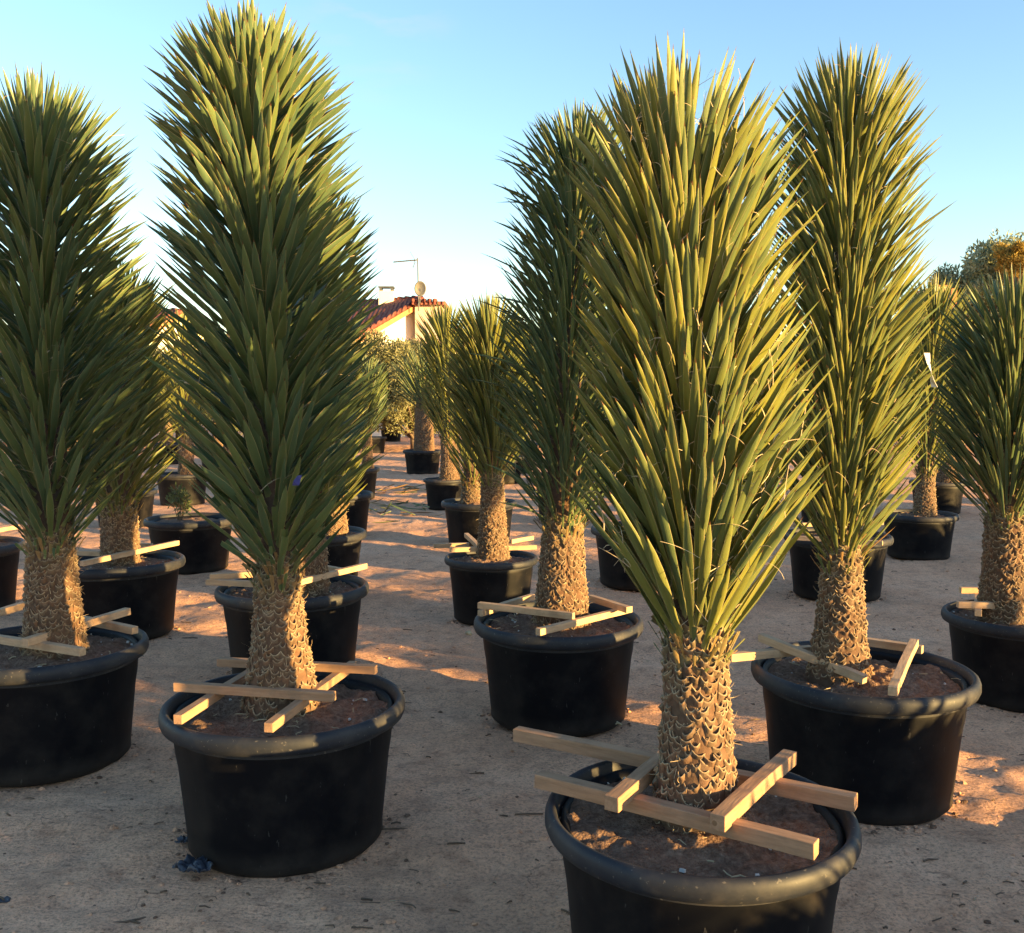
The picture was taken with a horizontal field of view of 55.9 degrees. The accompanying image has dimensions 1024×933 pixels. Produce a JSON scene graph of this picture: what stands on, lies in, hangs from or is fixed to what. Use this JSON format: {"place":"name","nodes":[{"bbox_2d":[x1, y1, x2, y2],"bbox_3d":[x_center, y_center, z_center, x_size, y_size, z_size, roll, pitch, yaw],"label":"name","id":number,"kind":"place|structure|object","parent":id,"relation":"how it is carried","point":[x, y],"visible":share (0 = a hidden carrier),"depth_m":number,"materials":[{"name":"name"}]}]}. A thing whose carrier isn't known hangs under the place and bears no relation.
{"place":"outdoors","nodes":[
{"label":"outdoors","id":0,"kind":"place"},
{"bbox_2d":[322,362,373,536],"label":"yucca tree","id":1,"kind":"object","parent":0,"point":[341,522],"visible":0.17,"depth_m":8.59,"materials":[{"name":"green plant"}]},
{"bbox_2d":[0,430,1023,932],"bbox_3d":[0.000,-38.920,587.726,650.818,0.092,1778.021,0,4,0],"label":"ground","id":2,"kind":"structure","parent":0,"point":[42,860],"depth_m":4.17,"materials":[{"name":"beige sand"}]},
{"bbox_2d":[0,896,10,902],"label":"plastic scrap","id":3,"kind":"object","parent":2,"relation":"on","point":[7,899],"visible":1,"depth_m":3.27,"materials":[{"name":"blue plastic"}]},
{"bbox_2d":[0,536,25,607],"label":"plant pot","id":4,"kind":"object","parent":2,"relation":"on","point":[9,555],"visible":0.86,"depth_m":7.83,"materials":[{"name":"black plastic"}]},
{"bbox_2d":[0,525,16,531],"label":"batten frame","id":5,"kind":"object","parent":4,"relation":"on","point":[7,528],"visible":0.7,"depth_m":8.42,"materials":[{"name":"brown wood"}]},
{"bbox_2d":[0,625,148,786],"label":"plant pot","id":6,"kind":"object","parent":2,"relation":"on","point":[69,718],"visible":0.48,"depth_m":4.31,"materials":[{"name":"black plastic"}]},
{"bbox_2d":[0,601,137,656],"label":"batten frame","id":7,"kind":"object","parent":6,"relation":"on","point":[38,641],"visible":0.77,"depth_m":4.53,"materials":[{"name":"brown wood"}]},
{"bbox_2d":[0,62,167,659],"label":"yucca tree","id":8,"kind":"object","parent":6,"relation":"in","point":[51,304],"visible":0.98,"depth_m":4.36,"materials":[{"name":"green plant"}]},
{"bbox_2d":[0,308,212,441],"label":"house","id":9,"kind":"structure","parent":2,"relation":"on","point":[180,313],"depth_m":41.22,"materials":[{"name":"tile"}]},
{"bbox_2d":[95,487,157,527],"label":"plant pot","id":10,"kind":"object","parent":2,"relation":"on","point":[146,510],"visible":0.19,"depth_m":12.95,"materials":[{"name":"black plastic"}]},
{"bbox_2d":[91,331,160,481],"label":"yucca tree","id":11,"kind":"object","parent":10,"relation":"in","point":[159,406],"depth_m":13.12,"materials":[{"name":"green plant"}]},
{"bbox_2d":[78,550,185,639],"bbox_3d":[-2.880,0.949,7.071,0.939,0.554,0.931,0,4,0],"label":"plant pot","id":12,"kind":"object","parent":2,"relation":"on","point":[145,589],"visible":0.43,"depth_m":6.79,"materials":[{"name":"black plastic"}]},
{"bbox_2d":[62,256,186,566],"bbox_3d":[-2.848,-0.384,6.978,0.954,2.283,0.972,0,4,0],"label":"yucca tree","id":13,"kind":"object","parent":12,"relation":"in","point":[119,525],"visible":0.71,"depth_m":6.92,"materials":[{"name":"green plant"}]},
{"bbox_2d":[77,540,178,565],"bbox_3d":[-3.008,0.628,7.068,0.600,0.064,1.006,1,4,18],"label":"batten frame","id":14,"kind":"object","parent":12,"relation":"on","point":[146,547],"visible":0.66,"depth_m":7.05,"materials":[{"name":"brown wood"}]},
{"bbox_2d":[153,443,177,464],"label":"plant pot","id":15,"kind":"object","parent":2,"relation":"on","point":[175,461],"visible":0.28,"depth_m":25.35,"materials":[{"name":"plastic"}]},
{"bbox_2d":[156,351,175,443],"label":"yucca tree","id":16,"kind":"object","parent":15,"relation":"in","point":[170,438],"visible":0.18,"depth_m":25.52,"materials":[{"name":"green plant"}]},
{"bbox_2d":[143,346,209,442],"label":"olive tree","id":17,"kind":"object","parent":2,"relation":"on","point":[176,436],"depth_m":36.36,"materials":[{"name":"green plant"}]},
{"bbox_2d":[154,471,206,505],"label":"plant pot","id":18,"kind":"object","parent":2,"relation":"on","point":[168,481],"visible":0.48,"depth_m":15.51,"materials":[{"name":"black plastic"}]},
{"bbox_2d":[150,310,217,474],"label":"yucca tree","id":19,"kind":"object","parent":18,"relation":"in","point":[183,452],"visible":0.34,"depth_m":15.63,"materials":[{"name":"green plant"}]},
{"bbox_2d":[174,835,187,842],"bbox_3d":[-1.246,1.421,3.684,0.089,0.021,0.061,0,4,0],"label":"plastic scrap","id":20,"kind":"object","parent":2,"relation":"on","point":[182,839],"visible":0.57,"depth_m":3.69,"materials":[{"name":"blue plastic"}]},
{"bbox_2d":[143,512,231,574],"bbox_3d":[-3.246,0.776,9.762,0.892,0.529,0.890,0,4,0],"label":"plant pot","id":21,"kind":"object","parent":2,"relation":"on","point":[200,548],"visible":0.78,"depth_m":9.46,"materials":[{"name":"black plastic"}]},
{"bbox_2d":[165,482,192,519],"bbox_3d":[-3.365,0.374,9.758,0.275,0.456,0.297,-1,4,-18],"label":"weedy plant","id":22,"kind":"object","parent":21,"relation":"in","point":[181,497],"visible":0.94,"depth_m":9.74,"materials":[{"name":"green plant"}]},
{"bbox_2d":[172,853,212,872],"bbox_3d":[-1.145,1.424,3.485,0.156,0.041,0.115,0,4,0],"label":"plastic scrap","id":23,"kind":"object","parent":2,"relation":"on","point":[189,863],"visible":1,"depth_m":3.46,"materials":[{"name":"blue plastic"}]},
{"bbox_2d":[158,671,404,877],"bbox_3d":[-0.886,1.179,3.787,0.933,0.550,0.923,0,4,0],"label":"plant pot","id":24,"kind":"object","parent":2,"relation":"on","point":[298,795],"visible":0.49,"depth_m":3.46,"materials":[{"name":"black plastic"}]},
{"bbox_2d":[140,0,388,721],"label":"yucca tree","id":25,"kind":"object","parent":24,"relation":"in","point":[252,124],"visible":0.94,"depth_m":3.50,"materials":[{"name":"olive green leaf"},{"name":"bark"}]},
{"bbox_2d":[292,475,301,485],"bbox_3d":[-0.733,0.048,3.281,0.033,0.036,0.023,0,4,0],"label":"plant tag","id":26,"kind":"object","parent":25,"relation":"attached to","point":[296,481],"visible":1,"depth_m":3.28,"materials":[{"name":"blue plastic"}]},
{"bbox_2d":[173,657,377,732],"bbox_3d":[-0.924,0.859,3.736,0.747,0.069,0.809,0,4,0],"label":"batten frame","id":27,"kind":"object","parent":24,"relation":"on","point":[235,686],"visible":0.84,"depth_m":3.65,"materials":[{"name":"brown wood"}]},
{"bbox_2d":[214,574,368,673],"bbox_3d":[-1.371,1.017,6.058,0.941,0.558,0.944,0,4,0],"label":"plant pot","id":28,"kind":"object","parent":2,"relation":"on","point":[332,621],"visible":0.35,"depth_m":5.79,"materials":[{"name":"black plastic"}]},
{"bbox_2d":[206,563,366,586],"bbox_3d":[-1.425,0.684,6.156,0.642,0.069,0.802,2,5,29],"label":"batten frame","id":29,"kind":"object","parent":28,"relation":"on","point":[220,579],"visible":0.59,"depth_m":5.98,"materials":[{"name":"brown wood"}]},
{"bbox_2d":[243,185,387,596],"bbox_3d":[-1.252,-0.471,5.955,0.956,2.598,0.937,0,4,0],"label":"yucca tree","id":30,"kind":"object","parent":28,"relation":"in","point":[318,564],"visible":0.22,"depth_m":5.92,"materials":[{"name":"green plant"}]},
{"bbox_2d":[226,286,462,436],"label":"house","id":31,"kind":"structure","parent":2,"relation":"on","point":[395,317],"depth_m":43.71,"materials":[{"name":"paint"}]},
{"bbox_2d":[326,526,366,575],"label":"plant pot","id":32,"kind":"object","parent":2,"relation":"on","point":[343,551],"visible":0.16,"depth_m":8.45,"materials":[{"name":"black plastic"}]},
{"bbox_2d":[345,489,373,531],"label":"plant pot","id":33,"kind":"object","parent":2,"relation":"on","point":[357,512],"visible":0.23,"depth_m":12.09,"materials":[{"name":"black plastic"}]},
{"bbox_2d":[349,466,379,499],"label":"plant pot","id":34,"kind":"object","parent":2,"relation":"on","point":[370,476],"visible":0.21,"depth_m":16.44,"materials":[{"name":"black plastic"}]},
{"bbox_2d":[349,355,393,468],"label":"yucca tree","id":35,"kind":"object","parent":34,"relation":"on","point":[374,401],"visible":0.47,"depth_m":16.52,"materials":[{"name":"green plant"}]},
{"bbox_2d":[362,436,386,452],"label":"plant pot","id":36,"kind":"object","parent":2,"relation":"on","point":[379,447],"visible":0.48,"depth_m":30.77,"materials":[{"name":"black plastic"}]},
{"bbox_2d":[350,327,409,431],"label":"olive tree","id":37,"kind":"object","parent":2,"relation":"on","point":[378,334],"visible":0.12,"depth_m":32.06,"materials":[{"name":"green plant"}]},
{"bbox_2d":[380,428,402,441],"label":"plant pot","id":38,"kind":"object","parent":2,"relation":"on","point":[392,437],"visible":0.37,"depth_m":39.21,"materials":[{"name":"black plastic"}]},
{"bbox_2d":[375,484,426,495],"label":"cut leaves","id":39,"kind":"object","parent":2,"relation":"on","point":[413,488],"visible":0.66,"depth_m":17.80,"materials":[{"name":"green plant"}]},
{"bbox_2d":[369,333,439,448],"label":"olive tree","id":40,"kind":"object","parent":2,"relation":"on","point":[404,415],"visible":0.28,"depth_m":31.91,"materials":[{"name":"green plant"}]},
{"bbox_2d":[369,498,442,522],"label":"cut leaves","id":41,"kind":"object","parent":2,"relation":"on","point":[401,507],"visible":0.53,"depth_m":14.39,"materials":[{"name":"green plant"}]},
{"bbox_2d":[403,449,440,473],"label":"plant pot","id":42,"kind":"object","parent":2,"relation":"on","point":[422,462],"visible":0.9,"depth_m":22.13,"materials":[{"name":"black plastic"}]},
{"bbox_2d":[388,345,439,450],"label":"yucca tree","id":43,"kind":"object","parent":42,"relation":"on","point":[423,435],"visible":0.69,"depth_m":22.21,"materials":[{"name":"green plant"}]},
{"bbox_2d":[411,298,448,436],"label":"house wing","id":44,"kind":"structure","parent":2,"relation":"on","point":[425,303],"depth_m":43.62,"materials":[{"name":"beige paint"}]},
{"bbox_2d":[393,252,419,310],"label":"antenna","id":45,"kind":"object","parent":44,"relation":"attached to","point":[417,272],"visible":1,"depth_m":43.05,"materials":[{"name":"grey metal"}]},
{"bbox_2d":[414,281,425,302],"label":"satellite dish","id":46,"kind":"object","parent":44,"relation":"attached to","point":[420,288],"visible":1,"depth_m":42.80,"materials":[{"name":"grey metal"}]},
{"bbox_2d":[423,477,461,509],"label":"plant pot","id":47,"kind":"object","parent":2,"relation":"on","point":[438,491],"visible":0.75,"depth_m":14.96,"materials":[{"name":"black plastic"}]},
{"bbox_2d":[410,300,474,479],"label":"yucca tree","id":48,"kind":"object","parent":47,"relation":"in","point":[448,469],"visible":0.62,"depth_m":14.94,"materials":[{"name":"green plant"}]},
{"bbox_2d":[441,498,516,546],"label":"plant pot","id":49,"kind":"object","parent":2,"relation":"on","point":[461,519],"visible":0.42,"depth_m":11.04,"materials":[{"name":"black plastic"}]},
{"bbox_2d":[440,338,480,504],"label":"yucca tree","id":50,"kind":"object","parent":49,"relation":"in","point":[470,489],"visible":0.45,"depth_m":11.21,"materials":[{"name":"green plant"}]},
{"bbox_2d":[444,550,537,624],"bbox_3d":[-0.163,0.944,7.557,0.730,0.498,0.735,0,4,0],"label":"plant pot","id":51,"kind":"object","parent":2,"relation":"on","point":[475,580],"visible":0.66,"depth_m":7.30,"materials":[{"name":"black plastic"}]},
{"bbox_2d":[433,533,536,551],"bbox_3d":[-0.223,0.627,7.898,0.836,0.069,0.876,0,4,0],"label":"batten frame","id":52,"kind":"object","parent":51,"relation":"on","point":[458,547],"visible":0.9,"depth_m":7.86,"materials":[{"name":"brown wood"}]},
{"bbox_2d":[439,286,542,560],"bbox_3d":[-0.146,-0.314,7.476,0.870,2.173,0.887,0,4,0],"label":"yucca tree","id":53,"kind":"object","parent":51,"relation":"in","point":[483,428],"visible":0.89,"depth_m":7.34,"materials":[{"name":"green plant"}]},
{"bbox_2d":[0,553,1023,932],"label":"twig litter","id":54,"kind":"object","parent":2,"relation":"on","point":[466,789],"visible":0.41,"depth_m":3.60,"materials":[{"name":"brown wood"}]},
{"bbox_2d":[1,553,1023,928],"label":"dark soil crumbs","id":55,"kind":"object","parent":2,"relation":"on","point":[305,877],"visible":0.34,"depth_m":3.85,"materials":[{"name":"brown soil"}]},
{"bbox_2d":[4,543,1023,932],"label":"earth clods","id":56,"kind":"object","parent":2,"relation":"on","point":[392,921],"visible":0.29,"depth_m":3.85,"materials":[{"name":"brown soil"}]},
{"bbox_2d":[518,338,587,447],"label":"olive tree","id":57,"kind":"object","parent":2,"relation":"on","point":[541,388],"depth_m":33.24,"materials":[{"name":"green plant"}]},
{"bbox_2d":[474,601,642,736],"bbox_3d":[0.249,1.083,5.224,0.911,0.543,0.921,0,4,0],"label":"plant pot","id":58,"kind":"object","parent":2,"relation":"on","point":[570,682],"visible":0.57,"depth_m":4.89,"materials":[{"name":"black plastic"}]},
{"bbox_2d":[467,97,624,629],"bbox_3d":[0.279,-0.501,5.115,1.059,2.805,1.010,0,4,0],"label":"yucca tree","id":59,"kind":"object","parent":58,"relation":"in","point":[561,584],"visible":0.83,"depth_m":4.98,"materials":[{"name":"green plant"}]},
{"bbox_2d":[477,594,631,635],"bbox_3d":[0.215,0.762,5.237,0.735,0.069,0.722,-3,5,-36],"label":"batten frame","id":60,"kind":"object","parent":58,"relation":"on","point":[512,606],"visible":0.97,"depth_m":5.09,"materials":[{"name":"brown wood"}]},
{"bbox_2d":[533,482,593,521],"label":"plant pot","id":61,"kind":"object","parent":2,"relation":"on","point":[540,512],"visible":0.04,"depth_m":13.53,"materials":[{"name":"plastic"}]},
{"bbox_2d":[591,521,655,590],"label":"plant pot","id":62,"kind":"object","parent":2,"relation":"on","point":[613,575],"visible":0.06,"depth_m":8.73,"materials":[{"name":"black plastic"}]},
{"bbox_2d":[545,758,861,932],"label":"plant pot","id":63,"kind":"object","parent":2,"relation":"on","point":[627,872],"visible":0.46,"depth_m":2.57,"materials":[{"name":"black plastic"}]},
{"bbox_2d":[513,726,857,859],"bbox_3d":[0.446,0.930,2.925,1.123,0.080,0.629,2,4,24],"label":"batten frame","id":64,"kind":"object","parent":63,"relation":"on","point":[722,819],"visible":0.86,"depth_m":2.78,"materials":[{"name":"brown wood"}]},
{"bbox_2d":[552,31,835,833],"bbox_3d":[0.524,-0.064,2.739,0.834,2.268,0.808,0,4,0],"label":"yucca tree","id":65,"kind":"object","parent":63,"relation":"in","point":[696,450],"visible":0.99,"depth_m":2.56,"materials":[{"name":"green plant"}]},
{"bbox_2d":[768,329,810,422],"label":"olive tree","id":66,"kind":"object","parent":2,"relation":"on","point":[780,364],"visible":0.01,"depth_m":33.67,"materials":[{"name":"green plant"}]},
{"bbox_2d":[799,480,822,521],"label":"plant pot","id":67,"kind":"object","parent":2,"relation":"on","point":[804,517],"visible":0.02,"depth_m":13.50,"materials":[{"name":"plastic"}]},
{"bbox_2d":[783,527,893,602],"bbox_3d":[2.846,0.858,8.456,0.911,0.546,0.921,0,4,0],"label":"plant pot","id":68,"kind":"object","parent":2,"relation":"on","point":[805,572],"visible":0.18,"depth_m":8.21,"materials":[{"name":"black plastic"}]},
{"bbox_2d":[791,522,883,545],"bbox_3d":[2.804,0.551,8.370,0.777,0.037,1.387,2,4,21],"label":"batten frame","id":69,"kind":"object","parent":68,"relation":"on","point":[805,538],"visible":0.32,"depth_m":7.85,"materials":[{"name":"brown wood"}]},
{"bbox_2d":[799,294,881,524],"bbox_3d":[2.831,-0.568,8.359,0.894,2.480,0.934,0,4,0],"label":"yucca tree","id":70,"kind":"object","parent":68,"relation":"in","point":[811,381],"depth_m":8.28,"materials":[{"name":"green plant"}]},
{"bbox_2d":[751,641,981,825],"bbox_3d":[1.521,1.145,4.214,0.935,0.557,0.944,0,4,0],"label":"plant pot","id":71,"kind":"object","parent":2,"relation":"on","point":[883,754],"visible":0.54,"depth_m":3.87,"materials":[{"name":"black plastic"}]},
{"bbox_2d":[728,633,923,695],"bbox_3d":[1.461,0.822,4.241,0.751,0.115,0.740,4,5,43],"label":"batten frame","id":72,"kind":"object","parent":71,"relation":"on","point":[909,649],"visible":0.9,"depth_m":4.23,"materials":[{"name":"brown wood"}]},
{"bbox_2d":[766,41,955,687],"bbox_3d":[1.430,-0.398,4.097,0.821,2.716,0.815,0,4,0],"label":"yucca tree","id":73,"kind":"object","parent":71,"relation":"in","point":[853,326],"visible":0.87,"depth_m":3.94,"materials":[{"name":"green plant"}]},
{"bbox_2d":[924,353,936,386],"bbox_3d":[1.670,-0.386,3.858,0.030,0.138,0.059,-1,4,-17],"label":"paper tag","id":74,"kind":"object","parent":73,"relation":"hanging from","point":[927,358],"visible":0.95,"depth_m":3.85,"materials":[{"name":"white paper"}]},
{"bbox_2d":[881,340,921,449],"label":"olive tree","id":75,"kind":"object","parent":2,"relation":"on","point":[898,396],"visible":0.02,"depth_m":31.59,"materials":[{"name":"green plant"}]},
{"bbox_2d":[884,509,959,560],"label":"plant pot","id":76,"kind":"object","parent":2,"relation":"on","point":[920,538],"visible":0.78,"depth_m":10.27,"materials":[{"name":"black plastic"}]},
{"bbox_2d":[891,272,978,516],"bbox_3d":[4.526,-0.762,10.444,0.995,2.695,1.009,0,4,0],"label":"yucca tree","id":77,"kind":"object","parent":76,"relation":"in","point":[925,499],"visible":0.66,"depth_m":10.33,"materials":[{"name":"green plant"}]},
{"bbox_2d":[909,479,964,513],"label":"plant pot","id":78,"kind":"object","parent":2,"relation":"on","point":[949,496],"visible":0.45,"depth_m":14.31,"materials":[{"name":"black plastic"}]},
{"bbox_2d":[918,313,975,482],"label":"yucca tree","id":79,"kind":"object","parent":78,"relation":"in","point":[941,476],"visible":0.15,"depth_m":14.49,"materials":[{"name":"green plant"}]},
{"bbox_2d":[928,262,971,316],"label":"pine tree","id":80,"kind":"object","parent":2,"relation":"on","point":[948,274],"visible":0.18,"depth_m":60.83,"materials":[{"name":"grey plant"}]},
{"bbox_2d":[961,255,988,323],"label":"pine tree","id":81,"kind":"object","parent":2,"relation":"on","point":[967,278],"visible":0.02,"depth_m":61.01,"materials":[{"name":"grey plant"}]},
{"bbox_2d":[941,599,1023,712],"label":"plant pot","id":82,"kind":"object","parent":2,"relation":"on","point":[991,655],"visible":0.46,"depth_m":5.32,"materials":[{"name":"black plastic"}]},
{"bbox_2d":[919,262,1023,625],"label":"yucca tree","id":83,"kind":"object","parent":82,"relation":"in","point":[985,376],"visible":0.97,"depth_m":5.38,"materials":[{"name":"green plant"}]},
{"bbox_2d":[956,586,994,616],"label":"batten frame","id":84,"kind":"object","parent":82,"relation":"on","point":[977,606],"visible":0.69,"depth_m":5.45,"materials":[{"name":"brown wood"}]},
{"bbox_2d":[954,226,1023,338],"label":"pine tree","id":85,"kind":"object","parent":2,"relation":"on","point":[985,262],"visible":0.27,"depth_m":58.58,"materials":[{"name":"plant"}]},
{"bbox_2d":[990,239,1023,294],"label":"golden tree","id":86,"kind":"object","parent":2,"relation":"on","point":[1013,255],"visible":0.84,"depth_m":55.84,"materials":[{"name":"yellow plant"}]},
{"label":"plant pot","id":87,"kind":"object","parent":2,"relation":"on","visible":0},
{"bbox_2d":[206,353,239,455],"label":"yucca tree","id":88,"kind":"object","parent":87,"relation":"in","point":[225,448],"visible":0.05,"depth_m":19.37,"materials":[{"name":"green plant"}]},
{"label":"plant pot","id":89,"kind":"object","parent":2,"relation":"on","visible":0},
{"bbox_2d":[199,376,222,446],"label":"yucca tree","id":90,"kind":"object","parent":89,"relation":"in","point":[215,438],"visible":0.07,"depth_m":22.62,"materials":[{"name":"green plant"}]},
{"bbox_2d":[0,0,1023,339],"label":"sky","id":91,"kind":"structure","parent":0,"point":[438,88],"materials":[{"name":"blue"}]},
{"bbox_2d":[503,455,523,483],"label":"plant pot","id":92,"kind":"object","parent":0,"point":[510,479],"visible":0.16,"depth_m":19.54,"materials":[{"name":"plastic"}]},
{"bbox_2d":[908,285,956,307],"bbox_3d":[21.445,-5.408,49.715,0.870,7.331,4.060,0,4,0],"label":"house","id":93,"kind":"structure","parent":0,"point":[943,291],"depth_m":47.52,"materials":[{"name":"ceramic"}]}
]}

